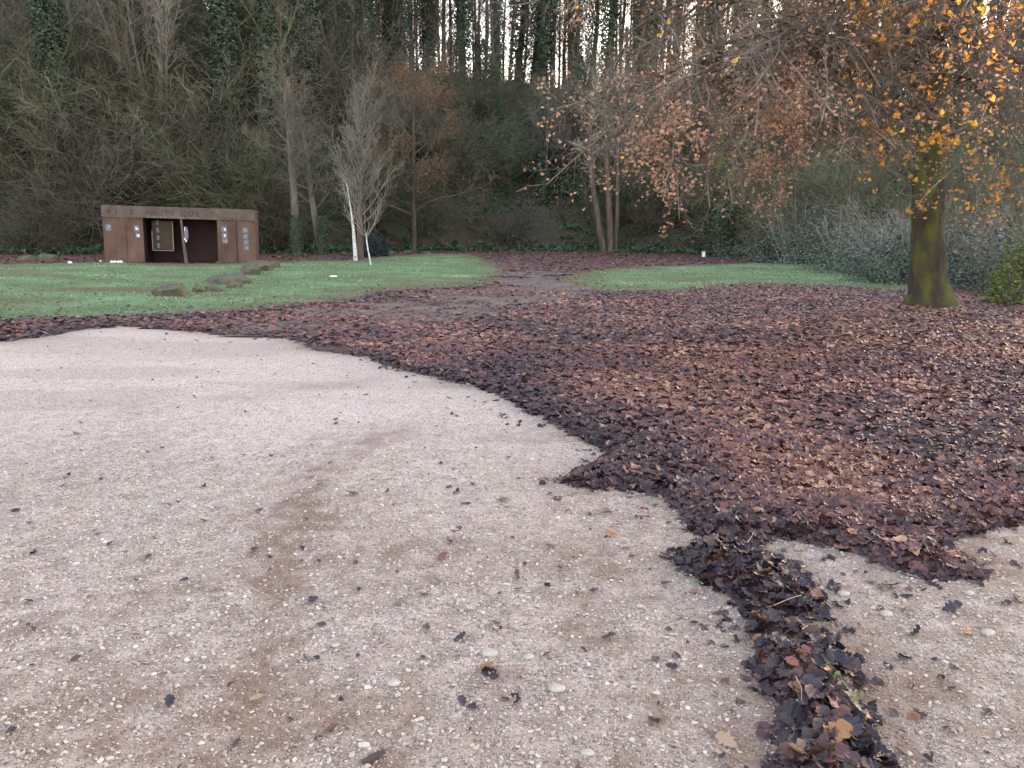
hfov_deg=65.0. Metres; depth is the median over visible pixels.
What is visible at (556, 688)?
stone
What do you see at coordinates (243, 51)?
bare shrub
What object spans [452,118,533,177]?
evergreen shrub
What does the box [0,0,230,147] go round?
bare shrub
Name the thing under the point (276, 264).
boulder
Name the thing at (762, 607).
fallen leaf
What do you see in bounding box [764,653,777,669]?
fallen leaf
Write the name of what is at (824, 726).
fallen leaf
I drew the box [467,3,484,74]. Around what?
slim tree
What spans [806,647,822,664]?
fallen leaf
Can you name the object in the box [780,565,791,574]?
fallen leaf
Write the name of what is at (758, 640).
fallen leaf
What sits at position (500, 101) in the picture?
ivy clad tree
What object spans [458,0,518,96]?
ivy clad tree
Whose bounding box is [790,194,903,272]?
bramble bush
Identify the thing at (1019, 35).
ivy clad tree
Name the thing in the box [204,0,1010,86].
sky
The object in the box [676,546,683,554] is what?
fallen leaf
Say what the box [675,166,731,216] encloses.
bare shrub
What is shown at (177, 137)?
bare shrub
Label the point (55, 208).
bare shrub
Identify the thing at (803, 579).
fallen leaf
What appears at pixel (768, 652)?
fallen leaf
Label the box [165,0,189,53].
ivy clad tree
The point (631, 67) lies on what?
bare shrub
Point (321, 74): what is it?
bare shrub
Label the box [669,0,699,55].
slim tree
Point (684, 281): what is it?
lawn
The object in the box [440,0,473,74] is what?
slim tree
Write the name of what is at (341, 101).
evergreen shrub
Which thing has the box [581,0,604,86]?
ivy clad tree
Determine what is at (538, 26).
slim tree
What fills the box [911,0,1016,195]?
ivy clad tree
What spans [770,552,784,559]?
fallen leaf
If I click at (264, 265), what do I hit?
boulder
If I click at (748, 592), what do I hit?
fallen leaf
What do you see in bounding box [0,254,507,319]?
lawn
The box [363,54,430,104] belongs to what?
bare shrub
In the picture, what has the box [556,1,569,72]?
slim tree
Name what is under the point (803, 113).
ivy clad tree
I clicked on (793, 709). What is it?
fallen leaf
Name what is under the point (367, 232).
young tree
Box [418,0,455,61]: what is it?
slim tree
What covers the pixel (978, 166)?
tall shrub
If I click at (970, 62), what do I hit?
ivy clad tree
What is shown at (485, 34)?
slim tree
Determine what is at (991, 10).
bare tree
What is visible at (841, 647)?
fallen leaf
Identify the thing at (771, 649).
fallen leaf
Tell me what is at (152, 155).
bare shrub
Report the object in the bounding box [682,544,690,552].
fallen leaf
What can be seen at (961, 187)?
tall shrub
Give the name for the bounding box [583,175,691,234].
bare shrub
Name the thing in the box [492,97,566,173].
evergreen shrub
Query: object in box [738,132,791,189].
evergreen shrub
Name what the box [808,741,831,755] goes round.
fallen leaf
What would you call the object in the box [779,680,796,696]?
fallen leaf
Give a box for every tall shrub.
[665,152,809,255]
[688,139,858,256]
[714,144,912,259]
[725,148,897,258]
[767,143,997,262]
[796,116,1021,261]
[847,146,1023,270]
[891,128,1023,258]
[902,121,1023,248]
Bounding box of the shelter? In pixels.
[101,205,258,263]
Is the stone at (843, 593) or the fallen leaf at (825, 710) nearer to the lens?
the fallen leaf at (825, 710)
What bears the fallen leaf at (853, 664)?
on the loose leaves
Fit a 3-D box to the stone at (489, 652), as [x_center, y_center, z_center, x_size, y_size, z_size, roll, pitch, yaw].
[-0.091,1.083,3.247,0.072,0.023,0.049,4,12,14]
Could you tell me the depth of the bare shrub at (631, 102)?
65.78 m
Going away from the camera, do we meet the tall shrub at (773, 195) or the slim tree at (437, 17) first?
the tall shrub at (773, 195)
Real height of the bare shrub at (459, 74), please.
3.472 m
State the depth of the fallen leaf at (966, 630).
3.46 m
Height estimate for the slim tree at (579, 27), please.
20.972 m
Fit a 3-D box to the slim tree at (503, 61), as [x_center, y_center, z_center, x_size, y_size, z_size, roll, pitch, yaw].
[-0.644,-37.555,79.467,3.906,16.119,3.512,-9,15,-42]
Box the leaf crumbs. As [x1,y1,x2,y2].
[25,327,1018,767]
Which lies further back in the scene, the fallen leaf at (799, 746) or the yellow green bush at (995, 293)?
the yellow green bush at (995, 293)
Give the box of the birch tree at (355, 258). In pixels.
[337,170,359,260]
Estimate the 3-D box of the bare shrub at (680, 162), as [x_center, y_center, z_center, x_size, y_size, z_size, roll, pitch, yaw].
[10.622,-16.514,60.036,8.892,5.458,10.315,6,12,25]
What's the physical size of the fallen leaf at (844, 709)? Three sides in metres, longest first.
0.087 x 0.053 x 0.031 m
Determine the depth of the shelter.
32.22 m
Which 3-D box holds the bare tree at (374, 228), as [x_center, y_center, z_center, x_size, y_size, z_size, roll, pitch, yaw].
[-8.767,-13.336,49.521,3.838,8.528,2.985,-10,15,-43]
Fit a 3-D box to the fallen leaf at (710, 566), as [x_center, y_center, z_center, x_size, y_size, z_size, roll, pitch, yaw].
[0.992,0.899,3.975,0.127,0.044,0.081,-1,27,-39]
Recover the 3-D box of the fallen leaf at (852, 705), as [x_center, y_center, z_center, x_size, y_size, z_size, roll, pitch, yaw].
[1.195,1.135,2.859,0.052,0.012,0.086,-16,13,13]
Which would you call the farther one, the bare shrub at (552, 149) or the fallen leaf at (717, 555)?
the bare shrub at (552, 149)
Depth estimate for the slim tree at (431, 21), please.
75.73 m
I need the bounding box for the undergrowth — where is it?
[0,0,1023,252]
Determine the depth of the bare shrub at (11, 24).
45.05 m
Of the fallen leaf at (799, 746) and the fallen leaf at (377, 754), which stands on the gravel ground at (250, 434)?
the fallen leaf at (377, 754)
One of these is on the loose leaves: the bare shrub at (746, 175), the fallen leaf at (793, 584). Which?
the fallen leaf at (793, 584)
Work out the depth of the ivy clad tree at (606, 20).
74.83 m
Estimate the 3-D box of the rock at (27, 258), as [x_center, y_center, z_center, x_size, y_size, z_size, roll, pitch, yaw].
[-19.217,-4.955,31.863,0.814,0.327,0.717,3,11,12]
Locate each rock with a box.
[16,255,37,260]
[37,253,58,259]
[403,250,412,253]
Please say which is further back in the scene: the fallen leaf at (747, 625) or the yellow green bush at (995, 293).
the yellow green bush at (995, 293)
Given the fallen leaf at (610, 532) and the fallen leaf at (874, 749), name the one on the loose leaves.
the fallen leaf at (874, 749)
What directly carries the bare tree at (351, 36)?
on the hillside
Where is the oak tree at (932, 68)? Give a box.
[476,0,1023,306]
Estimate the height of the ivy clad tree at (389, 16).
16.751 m
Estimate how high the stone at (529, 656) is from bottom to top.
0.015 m
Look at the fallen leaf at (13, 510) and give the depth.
4.70 m
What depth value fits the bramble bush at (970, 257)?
25.04 m
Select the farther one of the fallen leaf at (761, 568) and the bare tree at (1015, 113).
the bare tree at (1015, 113)
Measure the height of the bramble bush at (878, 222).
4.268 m
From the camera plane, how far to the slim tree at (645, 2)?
74.89 m
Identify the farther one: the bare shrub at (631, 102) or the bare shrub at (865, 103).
the bare shrub at (631, 102)
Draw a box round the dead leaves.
[0,5,1023,254]
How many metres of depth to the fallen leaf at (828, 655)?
3.04 m
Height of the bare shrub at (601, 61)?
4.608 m
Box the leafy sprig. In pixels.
[816,652,861,710]
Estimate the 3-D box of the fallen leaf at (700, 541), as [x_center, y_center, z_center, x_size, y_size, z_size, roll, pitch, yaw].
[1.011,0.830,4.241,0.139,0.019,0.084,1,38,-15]
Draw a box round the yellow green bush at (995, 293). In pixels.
[946,211,1023,303]
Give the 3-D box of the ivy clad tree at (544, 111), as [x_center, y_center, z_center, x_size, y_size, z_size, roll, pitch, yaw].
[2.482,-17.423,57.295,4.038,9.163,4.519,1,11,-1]
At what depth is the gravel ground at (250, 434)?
3.81 m
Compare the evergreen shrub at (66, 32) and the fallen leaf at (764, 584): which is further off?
the evergreen shrub at (66, 32)
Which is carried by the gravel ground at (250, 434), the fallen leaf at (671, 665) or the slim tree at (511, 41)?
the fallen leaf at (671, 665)
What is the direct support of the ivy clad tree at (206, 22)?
on the hillside
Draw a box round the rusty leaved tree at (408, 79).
[338,50,499,250]
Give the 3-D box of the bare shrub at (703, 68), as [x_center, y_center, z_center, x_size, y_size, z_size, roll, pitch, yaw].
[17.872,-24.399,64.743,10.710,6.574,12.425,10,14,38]
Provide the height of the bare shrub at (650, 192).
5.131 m
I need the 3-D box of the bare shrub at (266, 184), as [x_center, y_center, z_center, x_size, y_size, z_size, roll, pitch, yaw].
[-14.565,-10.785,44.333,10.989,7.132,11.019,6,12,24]
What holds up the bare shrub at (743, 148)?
on the hillside
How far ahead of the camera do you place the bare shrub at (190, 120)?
43.09 m
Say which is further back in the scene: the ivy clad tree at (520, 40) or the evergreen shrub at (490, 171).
the ivy clad tree at (520, 40)
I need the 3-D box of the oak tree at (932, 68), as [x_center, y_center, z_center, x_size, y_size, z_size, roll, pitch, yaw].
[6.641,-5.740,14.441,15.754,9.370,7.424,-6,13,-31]
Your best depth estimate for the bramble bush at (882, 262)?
26.54 m
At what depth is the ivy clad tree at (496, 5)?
71.62 m
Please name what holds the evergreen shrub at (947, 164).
on the hillside
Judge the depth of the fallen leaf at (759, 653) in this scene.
3.21 m
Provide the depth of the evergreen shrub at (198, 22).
56.01 m
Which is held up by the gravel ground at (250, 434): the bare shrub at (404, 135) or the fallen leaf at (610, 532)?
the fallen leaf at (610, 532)
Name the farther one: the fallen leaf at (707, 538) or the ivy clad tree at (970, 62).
the ivy clad tree at (970, 62)
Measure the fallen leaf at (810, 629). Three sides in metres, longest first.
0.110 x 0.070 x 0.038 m
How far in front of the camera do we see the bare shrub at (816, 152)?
50.54 m
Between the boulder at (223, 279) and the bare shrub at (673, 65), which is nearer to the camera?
the boulder at (223, 279)
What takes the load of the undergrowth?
on the hillside
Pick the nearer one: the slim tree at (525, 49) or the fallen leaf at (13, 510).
the fallen leaf at (13, 510)
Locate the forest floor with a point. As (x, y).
(326, 258)
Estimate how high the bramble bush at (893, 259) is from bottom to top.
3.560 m
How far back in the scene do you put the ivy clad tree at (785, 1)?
56.30 m
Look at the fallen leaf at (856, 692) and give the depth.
2.94 m
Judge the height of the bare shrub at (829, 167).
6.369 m
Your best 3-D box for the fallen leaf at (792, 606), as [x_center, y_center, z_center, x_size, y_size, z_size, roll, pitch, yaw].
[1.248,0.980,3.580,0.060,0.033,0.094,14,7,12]
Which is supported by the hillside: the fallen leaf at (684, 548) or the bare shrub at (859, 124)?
the bare shrub at (859, 124)
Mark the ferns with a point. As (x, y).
(336, 248)
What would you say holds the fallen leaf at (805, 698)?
on the loose leaves
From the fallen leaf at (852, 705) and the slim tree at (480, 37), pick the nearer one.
the fallen leaf at (852, 705)
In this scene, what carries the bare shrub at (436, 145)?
on the hillside
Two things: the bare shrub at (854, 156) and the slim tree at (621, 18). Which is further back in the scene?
the slim tree at (621, 18)
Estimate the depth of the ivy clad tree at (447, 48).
89.52 m
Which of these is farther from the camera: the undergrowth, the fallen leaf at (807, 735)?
the undergrowth
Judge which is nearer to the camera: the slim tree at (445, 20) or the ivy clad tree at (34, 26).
the ivy clad tree at (34, 26)
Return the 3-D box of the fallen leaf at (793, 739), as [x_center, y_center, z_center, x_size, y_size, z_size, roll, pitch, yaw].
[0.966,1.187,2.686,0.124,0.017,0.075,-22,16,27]
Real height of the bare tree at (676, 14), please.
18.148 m
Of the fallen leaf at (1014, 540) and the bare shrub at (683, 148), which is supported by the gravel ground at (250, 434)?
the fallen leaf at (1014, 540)
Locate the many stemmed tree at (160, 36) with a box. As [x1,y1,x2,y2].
[78,0,187,185]
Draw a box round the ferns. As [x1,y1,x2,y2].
[0,104,865,256]
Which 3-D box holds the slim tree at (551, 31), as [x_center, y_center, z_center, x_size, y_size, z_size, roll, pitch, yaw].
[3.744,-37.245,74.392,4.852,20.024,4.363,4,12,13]
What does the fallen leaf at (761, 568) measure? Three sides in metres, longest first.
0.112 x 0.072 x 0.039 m
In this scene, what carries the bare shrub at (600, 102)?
on the hillside
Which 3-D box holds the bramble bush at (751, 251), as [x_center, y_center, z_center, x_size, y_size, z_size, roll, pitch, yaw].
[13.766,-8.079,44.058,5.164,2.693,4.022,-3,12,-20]
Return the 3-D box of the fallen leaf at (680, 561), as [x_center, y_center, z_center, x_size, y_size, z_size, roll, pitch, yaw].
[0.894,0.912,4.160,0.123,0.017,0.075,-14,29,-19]
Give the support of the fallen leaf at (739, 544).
on the loose leaves
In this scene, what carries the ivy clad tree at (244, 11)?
on the hillside
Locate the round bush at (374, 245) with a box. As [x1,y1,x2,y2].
[356,226,394,256]
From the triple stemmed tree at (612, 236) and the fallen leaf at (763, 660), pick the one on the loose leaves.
the fallen leaf at (763, 660)
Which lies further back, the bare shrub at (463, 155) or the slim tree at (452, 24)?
the slim tree at (452, 24)
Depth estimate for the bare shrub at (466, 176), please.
56.16 m
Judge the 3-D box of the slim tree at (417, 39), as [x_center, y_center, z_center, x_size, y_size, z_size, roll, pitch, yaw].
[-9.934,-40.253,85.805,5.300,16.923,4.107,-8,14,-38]
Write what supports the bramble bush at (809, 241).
on the ground at (427, 242)
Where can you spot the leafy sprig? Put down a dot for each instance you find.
(857, 705)
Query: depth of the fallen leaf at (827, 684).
2.92 m
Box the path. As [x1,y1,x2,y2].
[219,269,601,336]
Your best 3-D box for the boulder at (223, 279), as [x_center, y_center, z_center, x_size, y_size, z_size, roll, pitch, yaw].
[-7.803,-2.835,21.946,1.319,0.300,0.709,1,11,-1]
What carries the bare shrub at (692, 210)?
on the hillside
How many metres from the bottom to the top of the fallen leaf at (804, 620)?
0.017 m
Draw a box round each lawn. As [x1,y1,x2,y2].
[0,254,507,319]
[559,263,964,294]
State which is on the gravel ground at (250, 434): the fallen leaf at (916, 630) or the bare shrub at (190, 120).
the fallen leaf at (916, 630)
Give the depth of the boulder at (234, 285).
20.50 m
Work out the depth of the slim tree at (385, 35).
74.27 m
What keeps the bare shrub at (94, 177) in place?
on the hillside
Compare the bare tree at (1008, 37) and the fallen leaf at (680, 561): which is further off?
the bare tree at (1008, 37)
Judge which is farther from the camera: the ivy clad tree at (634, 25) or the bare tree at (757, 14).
the ivy clad tree at (634, 25)
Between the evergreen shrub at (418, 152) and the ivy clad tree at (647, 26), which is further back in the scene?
the ivy clad tree at (647, 26)
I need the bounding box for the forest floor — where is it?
[0,247,1022,295]
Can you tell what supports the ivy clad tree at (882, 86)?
on the hillside
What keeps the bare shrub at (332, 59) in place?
on the hillside
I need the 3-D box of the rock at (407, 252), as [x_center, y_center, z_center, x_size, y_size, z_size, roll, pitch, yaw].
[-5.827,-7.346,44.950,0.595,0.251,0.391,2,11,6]
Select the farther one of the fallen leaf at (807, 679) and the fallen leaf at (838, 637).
the fallen leaf at (838, 637)
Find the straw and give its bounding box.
[765,621,801,646]
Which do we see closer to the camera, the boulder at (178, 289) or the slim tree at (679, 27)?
the boulder at (178, 289)
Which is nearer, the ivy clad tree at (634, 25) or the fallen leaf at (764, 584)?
the fallen leaf at (764, 584)
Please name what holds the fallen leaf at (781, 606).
on the loose leaves
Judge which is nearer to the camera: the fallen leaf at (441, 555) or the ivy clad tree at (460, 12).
the fallen leaf at (441, 555)
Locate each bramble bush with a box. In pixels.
[713,216,802,260]
[738,176,839,263]
[764,191,878,265]
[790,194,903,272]
[812,187,945,275]
[825,179,982,267]
[832,191,973,284]
[840,178,906,258]
[844,182,990,286]
[887,172,1022,283]
[908,179,1023,290]
[947,172,1012,261]
[948,196,1023,293]
[978,203,1023,300]
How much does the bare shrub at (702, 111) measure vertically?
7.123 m
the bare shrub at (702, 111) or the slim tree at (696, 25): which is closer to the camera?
the bare shrub at (702, 111)
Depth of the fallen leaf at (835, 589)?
3.84 m
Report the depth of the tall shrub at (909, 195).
39.43 m
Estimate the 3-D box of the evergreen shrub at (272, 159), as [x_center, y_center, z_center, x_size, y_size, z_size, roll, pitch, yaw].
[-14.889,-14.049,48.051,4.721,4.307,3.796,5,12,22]
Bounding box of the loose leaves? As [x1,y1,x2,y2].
[0,249,1023,767]
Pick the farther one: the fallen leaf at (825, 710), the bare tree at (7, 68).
the bare tree at (7, 68)
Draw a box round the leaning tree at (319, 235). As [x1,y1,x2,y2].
[265,76,341,254]
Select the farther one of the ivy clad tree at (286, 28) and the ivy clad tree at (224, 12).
the ivy clad tree at (286, 28)
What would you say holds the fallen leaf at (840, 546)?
on the loose leaves
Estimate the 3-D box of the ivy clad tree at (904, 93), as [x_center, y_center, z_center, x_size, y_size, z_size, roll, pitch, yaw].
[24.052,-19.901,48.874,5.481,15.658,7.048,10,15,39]
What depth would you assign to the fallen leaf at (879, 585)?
3.88 m
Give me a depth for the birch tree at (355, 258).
35.56 m
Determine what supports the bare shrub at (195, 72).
on the hillside
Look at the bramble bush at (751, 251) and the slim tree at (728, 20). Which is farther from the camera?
the slim tree at (728, 20)
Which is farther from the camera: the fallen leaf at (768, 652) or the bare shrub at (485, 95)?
the bare shrub at (485, 95)
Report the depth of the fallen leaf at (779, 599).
3.57 m
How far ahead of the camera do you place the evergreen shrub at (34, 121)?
41.15 m
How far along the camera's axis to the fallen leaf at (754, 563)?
3.94 m
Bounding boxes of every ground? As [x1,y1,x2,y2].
[0,326,1023,767]
[13,237,871,328]
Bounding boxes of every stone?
[331,643,339,646]
[387,679,400,686]
[480,648,497,656]
[523,653,534,658]
[548,683,565,692]
[580,748,593,756]
[837,591,849,595]
[880,610,892,616]
[964,590,973,595]
[981,629,994,635]
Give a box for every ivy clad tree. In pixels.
[0,0,79,162]
[0,0,123,201]
[64,0,140,59]
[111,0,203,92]
[130,0,149,14]
[130,0,294,199]
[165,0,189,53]
[178,0,244,109]
[220,0,307,178]
[228,0,319,202]
[239,0,291,98]
[270,0,330,158]
[281,0,304,84]
[319,0,347,60]
[320,0,363,79]
[336,0,353,48]
[353,0,373,62]
[365,0,383,54]
[381,0,397,60]
[390,0,414,66]
[412,0,449,70]
[420,0,440,73]
[428,19,468,111]
[439,0,455,71]
[449,0,475,81]
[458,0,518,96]
[466,0,524,85]
[473,0,519,117]
[475,41,521,143]
[506,0,527,81]
[519,71,576,202]
[523,0,548,84]
[530,0,561,88]
[555,30,613,144]
[560,0,587,87]
[577,0,631,82]
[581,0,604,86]
[620,0,666,85]
[630,1,657,83]
[630,51,664,167]
[640,0,673,88]
[650,0,693,106]
[676,59,740,256]
[685,41,723,146]
[691,1,777,171]
[696,1,738,79]
[728,0,746,48]
[735,0,812,156]
[735,86,791,256]
[760,29,823,172]
[765,0,856,166]
[857,11,943,173]
[882,5,926,184]
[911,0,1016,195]
[936,1,999,129]
[1016,2,1023,39]
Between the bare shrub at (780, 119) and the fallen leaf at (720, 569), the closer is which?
the fallen leaf at (720, 569)
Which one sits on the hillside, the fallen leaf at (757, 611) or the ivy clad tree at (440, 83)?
the ivy clad tree at (440, 83)
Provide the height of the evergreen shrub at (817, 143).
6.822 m
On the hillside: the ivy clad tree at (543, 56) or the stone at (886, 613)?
the ivy clad tree at (543, 56)
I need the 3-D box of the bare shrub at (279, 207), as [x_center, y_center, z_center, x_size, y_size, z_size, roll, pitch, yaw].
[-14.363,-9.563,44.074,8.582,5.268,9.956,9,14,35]
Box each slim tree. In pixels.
[370,0,414,55]
[383,0,433,70]
[384,0,427,64]
[405,1,422,53]
[406,0,422,70]
[414,1,449,37]
[415,0,452,44]
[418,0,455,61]
[428,0,455,72]
[435,0,452,70]
[439,0,477,73]
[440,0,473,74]
[446,0,484,51]
[446,2,491,74]
[466,0,490,77]
[467,1,501,74]
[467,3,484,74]
[475,2,500,44]
[499,0,520,78]
[499,0,530,79]
[508,6,532,82]
[519,1,567,81]
[524,0,567,89]
[526,1,579,51]
[549,14,567,80]
[554,3,576,84]
[555,0,576,84]
[555,1,582,80]
[555,4,575,83]
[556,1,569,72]
[557,0,596,71]
[600,0,635,60]
[605,0,631,85]
[614,0,637,74]
[618,0,634,67]
[618,0,650,80]
[628,0,679,50]
[631,0,655,75]
[648,0,697,55]
[655,0,686,85]
[656,0,680,66]
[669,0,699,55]
[682,1,705,72]
[682,6,705,55]
[706,4,734,40]
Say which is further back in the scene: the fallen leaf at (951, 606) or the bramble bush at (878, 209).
the bramble bush at (878, 209)
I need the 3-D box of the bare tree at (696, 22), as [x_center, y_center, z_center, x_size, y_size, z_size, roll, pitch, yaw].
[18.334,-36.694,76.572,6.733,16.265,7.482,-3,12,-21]
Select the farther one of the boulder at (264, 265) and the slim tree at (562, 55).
the slim tree at (562, 55)
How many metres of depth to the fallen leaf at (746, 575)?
3.85 m
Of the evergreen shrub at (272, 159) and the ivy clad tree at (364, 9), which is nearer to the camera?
the evergreen shrub at (272, 159)
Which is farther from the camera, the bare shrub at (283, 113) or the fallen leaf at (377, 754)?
the bare shrub at (283, 113)
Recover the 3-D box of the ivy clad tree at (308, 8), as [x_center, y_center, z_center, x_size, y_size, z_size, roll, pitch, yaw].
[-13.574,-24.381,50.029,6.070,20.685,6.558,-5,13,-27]
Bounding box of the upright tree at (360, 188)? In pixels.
[324,61,405,257]
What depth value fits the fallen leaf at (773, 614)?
3.42 m
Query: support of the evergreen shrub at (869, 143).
on the hillside
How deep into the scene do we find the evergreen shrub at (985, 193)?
40.88 m
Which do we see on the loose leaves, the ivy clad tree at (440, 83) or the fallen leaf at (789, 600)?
the fallen leaf at (789, 600)
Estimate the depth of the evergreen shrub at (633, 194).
57.18 m
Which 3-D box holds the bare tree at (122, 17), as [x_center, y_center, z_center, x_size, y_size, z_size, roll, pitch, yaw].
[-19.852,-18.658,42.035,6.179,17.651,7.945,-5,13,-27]
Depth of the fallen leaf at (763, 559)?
3.90 m
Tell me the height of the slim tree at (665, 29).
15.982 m
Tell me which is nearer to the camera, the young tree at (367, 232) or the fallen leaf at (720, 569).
the fallen leaf at (720, 569)
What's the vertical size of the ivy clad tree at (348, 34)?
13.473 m
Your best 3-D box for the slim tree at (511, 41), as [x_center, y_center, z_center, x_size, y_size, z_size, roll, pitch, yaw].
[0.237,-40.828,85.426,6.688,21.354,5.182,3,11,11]
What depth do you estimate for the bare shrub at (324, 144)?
49.24 m
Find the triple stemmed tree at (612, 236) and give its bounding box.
[567,56,655,251]
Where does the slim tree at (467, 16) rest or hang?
on the hillside
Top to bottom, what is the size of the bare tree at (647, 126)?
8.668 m
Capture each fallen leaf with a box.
[4,725,16,733]
[10,508,19,512]
[163,694,175,707]
[232,738,240,746]
[248,693,261,700]
[307,596,317,601]
[361,749,385,762]
[422,623,429,629]
[438,552,446,559]
[453,631,465,641]
[457,695,466,707]
[475,661,493,667]
[602,632,615,637]
[605,530,617,535]
[665,662,677,669]
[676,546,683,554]
[678,554,685,563]
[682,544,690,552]
[692,535,706,544]
[694,562,707,573]
[700,573,718,578]
[703,535,717,542]
[703,552,712,565]
[707,539,716,547]
[707,549,723,561]
[707,560,717,570]
[711,533,728,541]
[715,565,727,574]
[715,577,731,587]
[715,730,737,747]
[718,535,731,541]
[719,566,736,578]
[736,542,746,548]
[737,572,758,579]
[741,587,752,596]
[745,574,757,583]
[745,620,762,632]
[746,560,757,566]
[750,548,762,560]
[751,604,773,613]
[753,606,771,624]
[753,634,765,645]
[754,616,766,630]
[754,647,778,663]
[757,562,771,571]
[758,602,766,613]
[760,557,767,568]
[760,646,774,651]
[762,580,773,591]
[762,634,774,641]
[762,651,777,662]
[764,645,777,656]
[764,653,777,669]
[765,600,785,609]
[767,608,784,621]
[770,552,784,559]
[772,631,792,644]
[773,589,788,602]
[774,689,789,695]
[777,640,791,652]
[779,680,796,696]
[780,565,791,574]
[781,593,793,605]
[781,609,790,617]
[781,748,812,760]
[782,611,795,627]
[784,700,807,721]
[786,602,797,608]
[787,738,806,754]
[788,581,799,587]
[788,723,814,738]
[789,732,818,743]
[791,693,812,706]
[794,616,810,627]
[796,543,805,550]
[796,644,810,655]
[797,575,810,587]
[797,624,819,638]
[798,589,819,601]
[800,669,825,691]
[801,725,817,743]
[805,684,829,700]
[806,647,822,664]
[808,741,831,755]
[809,633,825,651]
[811,649,834,667]
[812,718,835,736]
[819,701,834,718]
[820,718,852,742]
[821,680,846,688]
[822,723,833,731]
[826,667,835,682]
[829,634,841,642]
[832,586,840,592]
[832,649,848,667]
[833,641,846,650]
[834,542,853,548]
[840,704,852,717]
[840,712,863,736]
[844,657,860,671]
[844,739,882,759]
[848,689,868,701]
[849,699,854,710]
[850,703,865,722]
[851,729,871,747]
[853,675,862,689]
[858,730,871,737]
[866,749,891,762]
[874,753,890,757]
[876,582,886,588]
[900,602,911,607]
[904,624,919,634]
[942,600,962,612]
[962,627,972,634]
[1002,536,1018,543]
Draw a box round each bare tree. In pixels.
[0,14,41,84]
[65,0,99,95]
[75,0,192,194]
[168,0,210,67]
[241,41,323,255]
[282,0,376,101]
[321,0,380,139]
[345,97,400,236]
[380,35,428,186]
[389,37,446,162]
[606,8,658,192]
[623,86,680,203]
[654,0,704,53]
[672,1,707,46]
[734,0,772,43]
[783,1,896,184]
[954,0,1023,189]
[986,0,994,25]
[996,2,1004,32]
[998,0,1021,78]
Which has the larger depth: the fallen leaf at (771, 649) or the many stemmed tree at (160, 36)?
the many stemmed tree at (160, 36)
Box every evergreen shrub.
[0,36,73,143]
[4,0,104,82]
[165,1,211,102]
[188,0,218,59]
[241,115,304,183]
[304,52,391,136]
[363,87,433,156]
[416,95,500,166]
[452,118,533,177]
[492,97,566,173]
[536,142,603,194]
[600,153,675,211]
[629,157,712,213]
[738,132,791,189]
[776,104,858,174]
[822,84,918,179]
[884,93,1004,189]
[945,141,1021,223]
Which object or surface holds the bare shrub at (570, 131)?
on the hillside
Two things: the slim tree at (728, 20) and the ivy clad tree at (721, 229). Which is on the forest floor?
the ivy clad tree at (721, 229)
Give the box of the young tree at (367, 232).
[338,191,381,264]
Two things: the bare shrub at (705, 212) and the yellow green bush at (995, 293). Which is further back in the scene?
the bare shrub at (705, 212)
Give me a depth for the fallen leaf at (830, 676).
2.98 m
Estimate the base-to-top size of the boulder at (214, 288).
0.195 m
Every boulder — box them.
[152,283,188,295]
[192,286,206,292]
[204,274,251,283]
[204,285,225,291]
[227,282,242,287]
[230,273,246,276]
[240,264,261,274]
[241,260,273,270]
[270,261,280,267]
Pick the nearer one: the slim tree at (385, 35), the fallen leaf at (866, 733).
the fallen leaf at (866, 733)
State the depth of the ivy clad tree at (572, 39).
78.62 m
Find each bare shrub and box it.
[0,0,34,53]
[0,0,97,71]
[0,0,141,142]
[0,0,187,114]
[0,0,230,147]
[0,0,318,104]
[0,2,208,108]
[0,17,114,95]
[0,29,185,195]
[0,65,85,180]
[0,65,259,242]
[0,146,120,245]
[0,171,116,254]
[8,0,305,175]
[11,45,212,172]
[13,104,181,202]
[36,59,331,216]
[55,33,387,179]
[58,6,282,129]
[68,28,180,98]
[69,36,217,138]
[73,0,292,99]
[74,52,354,188]
[78,123,208,196]
[86,0,345,99]
[101,125,339,245]
[102,128,256,207]
[110,111,215,196]
[144,120,384,250]
[146,156,331,250]
[149,125,372,248]
[167,40,247,125]
[169,59,346,161]
[182,74,314,132]
[265,8,497,148]
[269,0,423,75]
[276,107,377,194]
[282,34,361,119]
[298,135,465,233]
[313,62,481,167]
[349,158,493,235]
[359,82,490,171]
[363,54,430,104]
[367,143,438,197]
[369,98,449,147]
[394,44,535,122]
[398,122,524,193]
[400,98,529,186]
[419,110,558,190]
[427,58,489,89]
[443,65,515,115]
[463,194,550,243]
[479,58,558,101]
[488,85,556,130]
[503,100,611,179]
[509,62,681,150]
[513,66,617,134]
[533,103,602,154]
[553,35,680,123]
[554,170,669,229]
[565,89,644,125]
[567,45,638,82]
[574,112,677,174]
[580,154,705,217]
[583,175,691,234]
[586,35,692,108]
[594,86,713,180]
[595,81,670,123]
[595,123,710,193]
[626,152,770,228]
[643,43,705,89]
[654,60,762,145]
[664,102,761,168]
[665,32,772,115]
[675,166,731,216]
[681,194,750,233]
[692,121,805,175]
[692,137,862,228]
[700,56,839,144]
[714,120,909,215]
[726,123,859,214]
[728,97,911,206]
[741,140,957,228]
[775,110,974,208]
[799,74,862,131]
[811,49,993,128]
[824,78,919,142]
[837,101,916,135]
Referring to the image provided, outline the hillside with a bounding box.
[0,0,1023,252]
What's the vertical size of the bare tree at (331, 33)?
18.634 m

